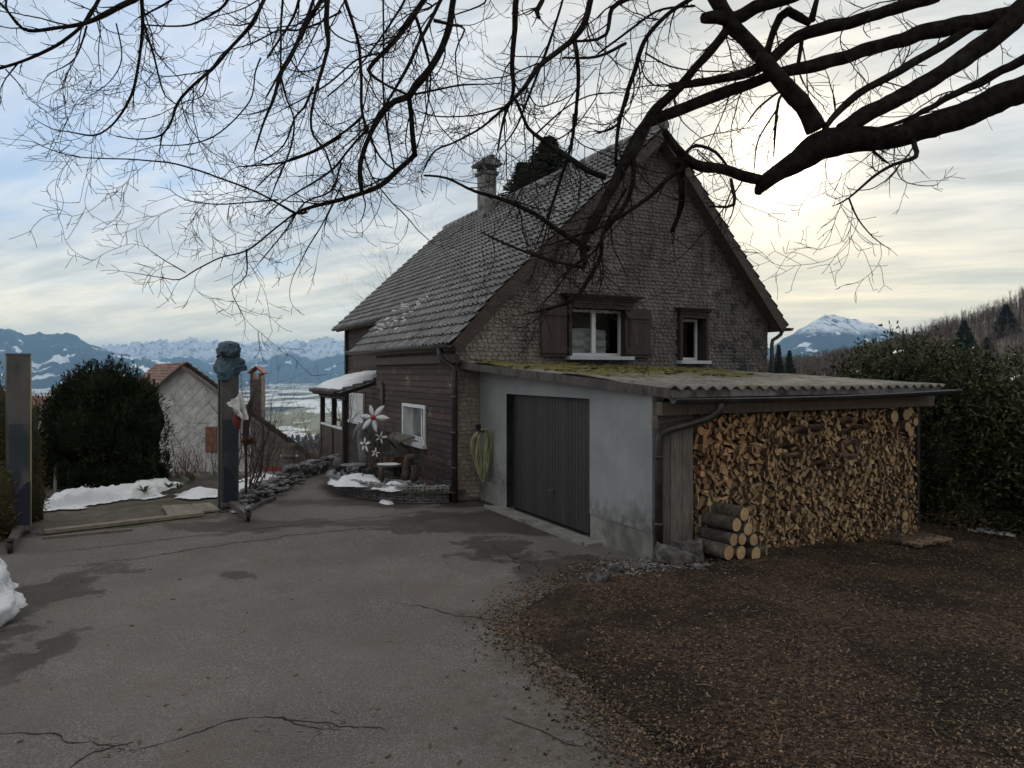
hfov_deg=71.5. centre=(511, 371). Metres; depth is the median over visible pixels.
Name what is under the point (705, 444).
split log
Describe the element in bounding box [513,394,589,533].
door
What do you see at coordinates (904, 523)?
round log
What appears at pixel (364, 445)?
flower ornament
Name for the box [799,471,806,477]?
split log
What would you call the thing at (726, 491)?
split log
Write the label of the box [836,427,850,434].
split log
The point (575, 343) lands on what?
window
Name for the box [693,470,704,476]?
split log
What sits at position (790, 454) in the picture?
split log
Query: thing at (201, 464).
twiggy bush
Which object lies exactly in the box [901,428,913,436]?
round log
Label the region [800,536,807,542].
split log
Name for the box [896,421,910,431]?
round log
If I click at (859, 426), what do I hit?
split log
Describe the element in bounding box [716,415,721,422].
split log
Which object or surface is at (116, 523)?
plank
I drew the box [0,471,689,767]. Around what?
driveway
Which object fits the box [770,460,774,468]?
split log
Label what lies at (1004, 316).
spruce tree
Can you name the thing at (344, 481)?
snow patch
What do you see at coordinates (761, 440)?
split log
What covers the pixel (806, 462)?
split log
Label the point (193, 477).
grass tuft
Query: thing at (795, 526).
split log
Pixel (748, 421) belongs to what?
split log
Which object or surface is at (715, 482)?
split log
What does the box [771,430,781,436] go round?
split log
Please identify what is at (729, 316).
house
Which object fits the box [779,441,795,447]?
split log
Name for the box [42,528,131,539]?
plank
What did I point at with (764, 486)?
split log
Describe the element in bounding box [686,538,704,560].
rock
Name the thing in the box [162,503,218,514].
wooden grate
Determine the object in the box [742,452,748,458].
split log
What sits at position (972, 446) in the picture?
laurel hedge
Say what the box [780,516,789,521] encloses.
split log
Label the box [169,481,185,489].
grass tuft
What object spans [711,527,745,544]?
round log
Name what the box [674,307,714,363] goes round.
window
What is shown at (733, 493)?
split log
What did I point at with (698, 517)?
split log
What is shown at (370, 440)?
plant stand
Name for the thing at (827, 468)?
split log
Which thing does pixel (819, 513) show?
split log
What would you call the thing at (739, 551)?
round log
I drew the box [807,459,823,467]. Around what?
split log
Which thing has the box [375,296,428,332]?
roof snow
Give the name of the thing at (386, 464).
snow patch
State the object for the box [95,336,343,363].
mountain
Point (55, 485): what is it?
wooden pole
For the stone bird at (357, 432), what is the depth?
15.53 m
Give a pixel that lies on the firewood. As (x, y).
(891, 478)
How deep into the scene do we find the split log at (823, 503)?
10.47 m
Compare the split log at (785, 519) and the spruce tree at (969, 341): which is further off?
the spruce tree at (969, 341)
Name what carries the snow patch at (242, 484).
on the garden bed
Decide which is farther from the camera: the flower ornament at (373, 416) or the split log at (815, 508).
the flower ornament at (373, 416)
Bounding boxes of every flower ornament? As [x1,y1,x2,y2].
[360,405,389,474]
[360,438,370,474]
[372,448,379,475]
[375,431,386,462]
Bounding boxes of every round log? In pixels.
[694,537,733,559]
[697,526,737,545]
[701,511,740,531]
[711,501,748,520]
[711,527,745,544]
[732,544,745,558]
[738,521,751,535]
[738,544,759,558]
[745,533,757,545]
[755,545,766,555]
[885,410,897,422]
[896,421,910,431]
[896,509,907,520]
[896,520,908,533]
[897,409,909,419]
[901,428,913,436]
[903,407,912,416]
[909,417,917,425]
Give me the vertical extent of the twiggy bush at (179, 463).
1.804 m
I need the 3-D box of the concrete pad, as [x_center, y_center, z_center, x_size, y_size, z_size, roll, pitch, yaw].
[-6.782,2.454,12.718,3.728,0.032,4.127,0,0,-34]
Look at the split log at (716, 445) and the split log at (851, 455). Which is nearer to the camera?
the split log at (716, 445)
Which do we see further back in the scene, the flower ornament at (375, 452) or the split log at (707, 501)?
the flower ornament at (375, 452)
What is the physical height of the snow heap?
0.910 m
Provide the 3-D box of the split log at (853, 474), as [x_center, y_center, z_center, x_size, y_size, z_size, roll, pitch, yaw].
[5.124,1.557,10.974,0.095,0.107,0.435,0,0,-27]
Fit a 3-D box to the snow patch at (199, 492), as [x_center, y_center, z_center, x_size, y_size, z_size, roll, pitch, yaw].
[-6.145,2.337,14.023,0.960,0.125,1.200,0,0,0]
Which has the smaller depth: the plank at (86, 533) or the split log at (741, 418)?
the split log at (741, 418)
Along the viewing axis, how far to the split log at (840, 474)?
10.67 m
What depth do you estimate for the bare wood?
283.80 m
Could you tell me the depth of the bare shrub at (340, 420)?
23.00 m
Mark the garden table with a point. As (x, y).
(397, 471)
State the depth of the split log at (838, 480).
10.62 m
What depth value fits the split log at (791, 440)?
10.16 m
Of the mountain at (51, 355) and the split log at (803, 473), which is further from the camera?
the mountain at (51, 355)
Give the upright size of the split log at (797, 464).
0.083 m
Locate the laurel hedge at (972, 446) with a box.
[811,321,1023,536]
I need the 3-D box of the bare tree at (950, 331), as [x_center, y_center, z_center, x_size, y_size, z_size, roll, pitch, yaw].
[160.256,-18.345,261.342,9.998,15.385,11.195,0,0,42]
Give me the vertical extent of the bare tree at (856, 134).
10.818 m
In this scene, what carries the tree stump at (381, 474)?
on the gabion planter at (409, 489)
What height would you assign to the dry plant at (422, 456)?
1.340 m
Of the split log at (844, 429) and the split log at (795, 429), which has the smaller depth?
the split log at (795, 429)
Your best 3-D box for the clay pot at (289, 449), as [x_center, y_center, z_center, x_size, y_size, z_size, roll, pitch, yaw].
[-5.206,2.070,16.578,0.349,0.800,0.331,0,0,43]
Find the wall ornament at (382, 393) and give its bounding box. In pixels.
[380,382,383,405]
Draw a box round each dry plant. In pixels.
[354,404,401,471]
[374,423,440,483]
[406,447,445,485]
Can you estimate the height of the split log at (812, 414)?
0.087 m
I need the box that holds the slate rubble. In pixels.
[239,471,305,505]
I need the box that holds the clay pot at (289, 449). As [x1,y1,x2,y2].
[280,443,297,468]
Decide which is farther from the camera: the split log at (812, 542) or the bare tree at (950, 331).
the bare tree at (950, 331)
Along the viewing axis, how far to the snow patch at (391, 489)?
13.48 m
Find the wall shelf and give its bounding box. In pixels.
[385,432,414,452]
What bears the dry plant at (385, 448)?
on the gabion planter at (409, 489)
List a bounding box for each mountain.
[0,329,288,388]
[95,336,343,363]
[158,351,343,383]
[767,314,901,366]
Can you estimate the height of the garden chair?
0.835 m
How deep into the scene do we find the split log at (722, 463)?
9.67 m
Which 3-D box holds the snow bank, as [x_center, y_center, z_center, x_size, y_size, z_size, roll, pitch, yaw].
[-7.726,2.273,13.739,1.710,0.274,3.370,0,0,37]
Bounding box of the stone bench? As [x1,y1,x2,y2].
[340,463,365,473]
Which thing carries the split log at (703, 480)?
on the split log at (705, 486)
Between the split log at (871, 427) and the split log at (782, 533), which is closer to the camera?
the split log at (782, 533)
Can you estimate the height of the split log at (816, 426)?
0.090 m
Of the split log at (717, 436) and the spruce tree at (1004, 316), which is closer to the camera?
the split log at (717, 436)
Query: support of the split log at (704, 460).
on the split log at (701, 466)
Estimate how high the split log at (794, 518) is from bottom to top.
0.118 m
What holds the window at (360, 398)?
in the house at (729, 316)
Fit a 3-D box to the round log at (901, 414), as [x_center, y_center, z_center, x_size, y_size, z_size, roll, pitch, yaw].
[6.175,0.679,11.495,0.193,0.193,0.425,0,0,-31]
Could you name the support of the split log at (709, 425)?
on the firewood
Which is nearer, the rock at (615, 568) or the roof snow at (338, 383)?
the rock at (615, 568)
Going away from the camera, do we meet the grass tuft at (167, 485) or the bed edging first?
the bed edging
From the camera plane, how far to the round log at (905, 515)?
11.29 m
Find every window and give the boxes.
[348,393,364,424]
[402,403,426,448]
[541,292,651,359]
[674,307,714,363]
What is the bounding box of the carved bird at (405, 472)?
[402,454,418,480]
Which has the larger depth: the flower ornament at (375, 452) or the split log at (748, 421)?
the flower ornament at (375, 452)
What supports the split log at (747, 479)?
on the firewood
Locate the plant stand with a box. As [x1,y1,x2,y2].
[357,424,388,476]
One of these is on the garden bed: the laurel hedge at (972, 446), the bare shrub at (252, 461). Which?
the bare shrub at (252, 461)
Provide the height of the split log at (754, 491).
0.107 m
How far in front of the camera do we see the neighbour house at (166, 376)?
23.98 m
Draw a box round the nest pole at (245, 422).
[240,387,256,494]
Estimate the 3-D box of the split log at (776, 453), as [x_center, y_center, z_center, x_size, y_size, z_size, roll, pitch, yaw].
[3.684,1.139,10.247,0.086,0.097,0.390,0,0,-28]
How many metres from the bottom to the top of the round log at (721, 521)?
0.176 m
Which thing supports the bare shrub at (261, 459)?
on the garden bed
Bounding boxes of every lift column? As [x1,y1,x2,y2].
[0,353,43,553]
[214,372,251,520]
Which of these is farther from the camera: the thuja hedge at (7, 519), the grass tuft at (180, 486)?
the grass tuft at (180, 486)
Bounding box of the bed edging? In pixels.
[248,496,275,511]
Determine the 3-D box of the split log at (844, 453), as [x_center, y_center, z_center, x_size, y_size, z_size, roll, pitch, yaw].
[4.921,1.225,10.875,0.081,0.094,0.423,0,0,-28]
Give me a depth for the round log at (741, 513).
8.98 m
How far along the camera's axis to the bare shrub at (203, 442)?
16.79 m
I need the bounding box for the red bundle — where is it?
[232,413,240,430]
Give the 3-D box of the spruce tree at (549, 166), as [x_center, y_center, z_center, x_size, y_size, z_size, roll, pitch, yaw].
[2.087,-4.874,37.986,10.343,15.600,9.491,0,0,-24]
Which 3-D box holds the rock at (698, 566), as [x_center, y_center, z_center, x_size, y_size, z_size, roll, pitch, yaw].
[2.231,2.346,8.466,0.136,0.116,0.223,0,0,-41]
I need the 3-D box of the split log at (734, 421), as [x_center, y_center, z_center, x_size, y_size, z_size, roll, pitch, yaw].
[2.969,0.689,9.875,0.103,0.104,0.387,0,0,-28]
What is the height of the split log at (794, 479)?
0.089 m
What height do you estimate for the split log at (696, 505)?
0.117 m
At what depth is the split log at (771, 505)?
10.02 m
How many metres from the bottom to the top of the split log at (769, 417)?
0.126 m
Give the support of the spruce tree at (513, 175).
on the terrain at (306, 396)
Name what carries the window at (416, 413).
in the house at (729, 316)
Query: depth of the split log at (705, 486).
9.47 m
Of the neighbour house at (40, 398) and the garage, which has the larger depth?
the neighbour house at (40, 398)
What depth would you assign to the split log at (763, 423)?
9.93 m
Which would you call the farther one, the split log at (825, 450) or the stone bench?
the stone bench
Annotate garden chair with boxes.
[372,432,394,472]
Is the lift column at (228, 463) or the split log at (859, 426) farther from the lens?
the lift column at (228, 463)
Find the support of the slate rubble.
on the garden bed
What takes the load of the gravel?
on the driveway
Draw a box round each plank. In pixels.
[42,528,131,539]
[44,511,204,533]
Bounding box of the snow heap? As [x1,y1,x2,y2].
[0,558,27,626]
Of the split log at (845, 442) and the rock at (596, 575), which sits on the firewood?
the split log at (845, 442)
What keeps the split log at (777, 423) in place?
on the firewood
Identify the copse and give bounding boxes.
[290,432,319,457]
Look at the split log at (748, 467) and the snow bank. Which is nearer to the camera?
the split log at (748, 467)
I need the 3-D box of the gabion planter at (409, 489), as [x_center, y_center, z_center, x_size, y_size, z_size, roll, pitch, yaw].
[-2.943,2.291,15.160,2.248,0.363,5.235,0,0,-28]
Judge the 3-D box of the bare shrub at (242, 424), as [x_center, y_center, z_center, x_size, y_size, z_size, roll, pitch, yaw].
[-6.250,0.975,16.228,2.598,3.830,2.608,0,0,18]
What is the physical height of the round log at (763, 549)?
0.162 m
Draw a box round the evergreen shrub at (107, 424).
[32,353,178,489]
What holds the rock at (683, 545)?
on the wood chip ground at (558, 619)
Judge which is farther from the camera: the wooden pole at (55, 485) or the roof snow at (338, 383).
the roof snow at (338, 383)
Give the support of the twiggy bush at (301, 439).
on the terrain at (306, 396)
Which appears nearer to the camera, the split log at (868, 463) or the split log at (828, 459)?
the split log at (828, 459)
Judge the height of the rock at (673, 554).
0.340 m
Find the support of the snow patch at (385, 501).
on the driveway
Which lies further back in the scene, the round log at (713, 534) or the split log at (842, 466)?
the split log at (842, 466)
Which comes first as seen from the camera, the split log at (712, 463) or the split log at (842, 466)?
the split log at (712, 463)
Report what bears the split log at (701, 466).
on the split log at (699, 473)
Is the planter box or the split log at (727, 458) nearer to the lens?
the split log at (727, 458)
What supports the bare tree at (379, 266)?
on the terrain at (306, 396)
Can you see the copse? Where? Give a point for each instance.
(309, 446)
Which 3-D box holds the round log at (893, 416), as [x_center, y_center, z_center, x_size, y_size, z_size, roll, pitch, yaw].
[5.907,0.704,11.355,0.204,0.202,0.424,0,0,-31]
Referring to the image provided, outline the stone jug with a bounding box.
[332,454,344,470]
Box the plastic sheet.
[227,393,248,419]
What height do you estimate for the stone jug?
0.384 m
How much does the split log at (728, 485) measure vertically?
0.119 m
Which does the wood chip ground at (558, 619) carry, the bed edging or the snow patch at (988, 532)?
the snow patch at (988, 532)
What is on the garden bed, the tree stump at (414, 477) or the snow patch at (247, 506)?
the snow patch at (247, 506)
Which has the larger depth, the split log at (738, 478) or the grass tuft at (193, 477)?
the grass tuft at (193, 477)
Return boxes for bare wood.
[767,286,1023,376]
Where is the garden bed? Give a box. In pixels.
[45,474,277,505]
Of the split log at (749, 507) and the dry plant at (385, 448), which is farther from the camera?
the dry plant at (385, 448)
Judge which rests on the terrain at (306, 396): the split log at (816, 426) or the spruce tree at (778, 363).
the spruce tree at (778, 363)
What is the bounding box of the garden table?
[372,465,402,477]
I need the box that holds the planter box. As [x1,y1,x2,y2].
[379,452,402,468]
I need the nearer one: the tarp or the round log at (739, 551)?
the round log at (739, 551)
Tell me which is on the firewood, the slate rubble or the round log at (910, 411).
the round log at (910, 411)
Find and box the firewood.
[693,407,918,547]
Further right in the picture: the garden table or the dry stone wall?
the garden table
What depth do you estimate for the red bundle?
12.25 m
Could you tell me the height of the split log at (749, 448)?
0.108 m
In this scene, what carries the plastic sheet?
hanging from the lift column at (228, 463)
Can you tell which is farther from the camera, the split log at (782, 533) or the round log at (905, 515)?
the round log at (905, 515)
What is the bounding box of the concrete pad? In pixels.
[32,497,222,535]
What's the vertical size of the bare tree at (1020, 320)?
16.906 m
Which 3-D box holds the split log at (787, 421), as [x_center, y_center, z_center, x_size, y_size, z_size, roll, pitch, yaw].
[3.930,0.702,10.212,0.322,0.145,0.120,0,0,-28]
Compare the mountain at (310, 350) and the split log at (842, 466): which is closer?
the split log at (842, 466)
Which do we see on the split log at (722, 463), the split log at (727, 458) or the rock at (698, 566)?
the split log at (727, 458)
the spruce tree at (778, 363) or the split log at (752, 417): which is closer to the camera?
the split log at (752, 417)
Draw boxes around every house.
[32,396,52,428]
[139,362,315,470]
[309,121,793,502]
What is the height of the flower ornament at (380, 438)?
0.935 m
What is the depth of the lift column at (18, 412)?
10.60 m
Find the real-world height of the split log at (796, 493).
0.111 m
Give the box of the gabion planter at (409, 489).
[317,461,465,502]
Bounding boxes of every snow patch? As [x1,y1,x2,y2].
[174,486,217,498]
[228,503,255,512]
[239,473,287,490]
[328,473,379,486]
[371,481,401,491]
[377,462,401,465]
[379,499,393,504]
[966,526,1016,536]
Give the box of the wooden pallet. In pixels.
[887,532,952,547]
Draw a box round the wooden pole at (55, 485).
[53,462,57,490]
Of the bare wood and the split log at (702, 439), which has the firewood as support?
the split log at (702, 439)
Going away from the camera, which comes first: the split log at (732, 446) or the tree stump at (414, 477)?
the split log at (732, 446)
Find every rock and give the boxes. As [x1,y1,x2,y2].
[586,568,610,581]
[607,564,625,573]
[653,541,692,563]
[672,541,689,550]
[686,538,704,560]
[693,563,704,568]
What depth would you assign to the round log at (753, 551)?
8.96 m
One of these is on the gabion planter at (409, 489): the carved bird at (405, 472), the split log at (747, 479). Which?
the carved bird at (405, 472)
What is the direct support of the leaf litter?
on the driveway
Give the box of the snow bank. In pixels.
[43,477,183,510]
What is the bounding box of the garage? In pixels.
[458,360,962,562]
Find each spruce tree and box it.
[497,160,529,195]
[501,135,570,196]
[774,344,784,372]
[782,350,795,373]
[946,320,982,362]
[978,337,995,352]
[987,304,1020,337]
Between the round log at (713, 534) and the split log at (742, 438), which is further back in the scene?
the split log at (742, 438)
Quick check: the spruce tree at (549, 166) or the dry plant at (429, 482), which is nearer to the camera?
the dry plant at (429, 482)
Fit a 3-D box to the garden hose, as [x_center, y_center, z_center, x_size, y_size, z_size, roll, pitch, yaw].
[-0.539,1.505,13.192,0.477,1.050,0.241,0,0,0]
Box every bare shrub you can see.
[161,359,299,474]
[172,294,321,489]
[173,333,298,473]
[239,378,342,478]
[305,363,359,429]
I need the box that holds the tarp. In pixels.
[213,341,246,379]
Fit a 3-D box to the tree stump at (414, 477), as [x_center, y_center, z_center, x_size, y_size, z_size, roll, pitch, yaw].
[-1.925,2.025,14.052,0.154,0.350,0.154,0,0,0]
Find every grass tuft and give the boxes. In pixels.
[134,485,152,492]
[160,482,173,487]
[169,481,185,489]
[178,472,201,480]
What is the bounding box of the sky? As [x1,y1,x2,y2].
[0,0,1023,347]
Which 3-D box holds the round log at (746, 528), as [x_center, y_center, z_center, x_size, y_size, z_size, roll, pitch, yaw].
[2.831,1.968,9.096,0.170,0.168,0.464,0,0,-34]
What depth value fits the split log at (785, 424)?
10.23 m
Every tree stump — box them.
[378,467,383,482]
[411,465,417,483]
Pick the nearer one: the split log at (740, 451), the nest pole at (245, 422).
the split log at (740, 451)
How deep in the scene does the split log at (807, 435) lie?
10.32 m
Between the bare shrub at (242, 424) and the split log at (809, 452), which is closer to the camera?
the split log at (809, 452)
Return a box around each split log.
[693,426,703,434]
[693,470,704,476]
[693,501,701,509]
[693,514,701,522]
[696,476,707,483]
[697,456,707,465]
[698,435,706,443]
[698,463,704,469]
[698,505,708,513]
[700,483,708,488]
[703,429,709,437]
[703,441,708,448]
[703,497,711,505]
[705,461,715,469]
[706,422,711,429]
[709,454,715,461]
[710,432,721,440]
[711,477,717,484]
[712,442,719,448]
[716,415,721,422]
[716,453,730,460]
[719,467,726,474]
[720,443,736,448]
[720,460,725,467]
[723,480,731,488]
[723,488,728,494]
[729,430,734,438]
[730,418,738,425]
[730,490,737,497]
[734,435,746,441]
[735,416,745,421]
[735,447,743,454]
[735,475,742,481]
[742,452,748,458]
[742,504,751,510]
[744,476,752,482]
[745,418,750,424]
[745,463,750,470]
[745,470,758,477]
[746,445,753,452]
[747,414,755,422]
[751,488,757,494]
[756,438,765,442]
[756,515,763,521]
[759,421,767,426]
[761,483,767,489]
[765,502,775,508]
[766,413,772,421]
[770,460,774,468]
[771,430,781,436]
[773,418,780,426]
[773,449,779,455]
[775,530,784,536]
[779,417,795,424]
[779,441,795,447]
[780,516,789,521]
[781,422,791,428]
[781,451,801,457]
[783,436,793,443]
[787,476,797,482]
[788,424,805,434]
[790,514,798,523]
[791,461,800,466]
[793,489,799,496]
[793,523,799,528]
[796,432,810,438]
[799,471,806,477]
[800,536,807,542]
[803,458,810,465]
[804,533,812,539]
[806,423,826,429]
[806,450,811,455]
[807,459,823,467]
[808,411,815,416]
[808,538,815,544]
[809,506,817,511]
[813,511,823,516]
[814,456,830,463]
[817,466,836,471]
[817,500,827,506]
[822,447,828,453]
[835,464,847,469]
[835,472,844,477]
[835,477,841,482]
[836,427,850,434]
[837,450,847,455]
[838,416,853,422]
[841,452,858,458]
[842,437,857,445]
[850,471,855,477]
[851,423,867,429]
[864,461,871,466]
[867,425,873,431]
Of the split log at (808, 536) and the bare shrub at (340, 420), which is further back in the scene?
the bare shrub at (340, 420)
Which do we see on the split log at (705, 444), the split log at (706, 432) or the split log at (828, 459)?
the split log at (706, 432)
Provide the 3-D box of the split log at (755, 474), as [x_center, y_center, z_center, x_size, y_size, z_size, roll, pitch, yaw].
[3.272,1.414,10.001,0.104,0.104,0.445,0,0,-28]
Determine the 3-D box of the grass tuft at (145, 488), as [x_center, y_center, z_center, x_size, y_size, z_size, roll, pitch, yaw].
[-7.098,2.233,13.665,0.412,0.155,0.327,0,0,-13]
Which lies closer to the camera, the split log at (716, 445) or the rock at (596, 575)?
the rock at (596, 575)
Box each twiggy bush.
[160,425,215,477]
[182,448,217,474]
[268,398,329,463]
[296,416,357,462]
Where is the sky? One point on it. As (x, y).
(958, 247)
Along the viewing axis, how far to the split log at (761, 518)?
9.91 m
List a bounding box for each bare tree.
[0,0,1023,378]
[337,197,445,363]
[936,310,961,341]
[990,306,1023,329]
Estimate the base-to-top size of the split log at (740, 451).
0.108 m
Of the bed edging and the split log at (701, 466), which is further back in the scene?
the bed edging
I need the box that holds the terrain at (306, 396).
[4,305,1023,441]
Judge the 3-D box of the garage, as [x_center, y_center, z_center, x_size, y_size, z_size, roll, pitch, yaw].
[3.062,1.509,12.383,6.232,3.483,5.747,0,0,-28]
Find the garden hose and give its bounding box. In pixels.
[470,424,493,481]
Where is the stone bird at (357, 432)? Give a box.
[352,422,372,472]
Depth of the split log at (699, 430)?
9.38 m
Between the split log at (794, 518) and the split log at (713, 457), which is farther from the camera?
the split log at (794, 518)
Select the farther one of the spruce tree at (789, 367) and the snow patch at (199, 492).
the spruce tree at (789, 367)
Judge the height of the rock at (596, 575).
0.237 m
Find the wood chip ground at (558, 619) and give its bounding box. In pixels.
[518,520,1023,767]
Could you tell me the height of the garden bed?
0.470 m
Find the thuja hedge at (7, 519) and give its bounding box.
[0,362,50,540]
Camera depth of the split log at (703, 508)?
9.44 m
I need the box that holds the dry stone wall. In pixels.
[282,454,336,480]
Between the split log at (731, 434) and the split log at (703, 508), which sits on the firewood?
the split log at (731, 434)
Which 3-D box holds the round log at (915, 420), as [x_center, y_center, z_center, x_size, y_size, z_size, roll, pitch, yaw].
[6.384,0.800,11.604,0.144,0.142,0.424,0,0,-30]
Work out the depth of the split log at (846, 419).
10.76 m
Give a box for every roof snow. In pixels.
[316,370,376,392]
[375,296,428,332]
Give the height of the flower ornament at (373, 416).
1.481 m
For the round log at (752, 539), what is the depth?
8.94 m
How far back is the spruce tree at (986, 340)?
219.46 m
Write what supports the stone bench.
on the gabion planter at (409, 489)
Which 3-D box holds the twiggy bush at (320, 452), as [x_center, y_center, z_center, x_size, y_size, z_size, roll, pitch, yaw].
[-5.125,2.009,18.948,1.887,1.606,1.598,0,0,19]
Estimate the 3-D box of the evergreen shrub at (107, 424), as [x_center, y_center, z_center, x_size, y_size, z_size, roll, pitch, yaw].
[-8.739,1.274,15.088,3.348,3.401,2.238,0,0,0]
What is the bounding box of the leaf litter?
[14,554,578,765]
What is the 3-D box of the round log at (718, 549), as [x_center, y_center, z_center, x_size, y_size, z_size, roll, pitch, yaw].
[2.539,2.228,8.982,0.192,0.192,0.504,0,0,-34]
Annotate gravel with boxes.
[540,556,725,578]
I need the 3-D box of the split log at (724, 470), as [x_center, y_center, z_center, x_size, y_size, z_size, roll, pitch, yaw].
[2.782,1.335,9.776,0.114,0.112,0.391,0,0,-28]

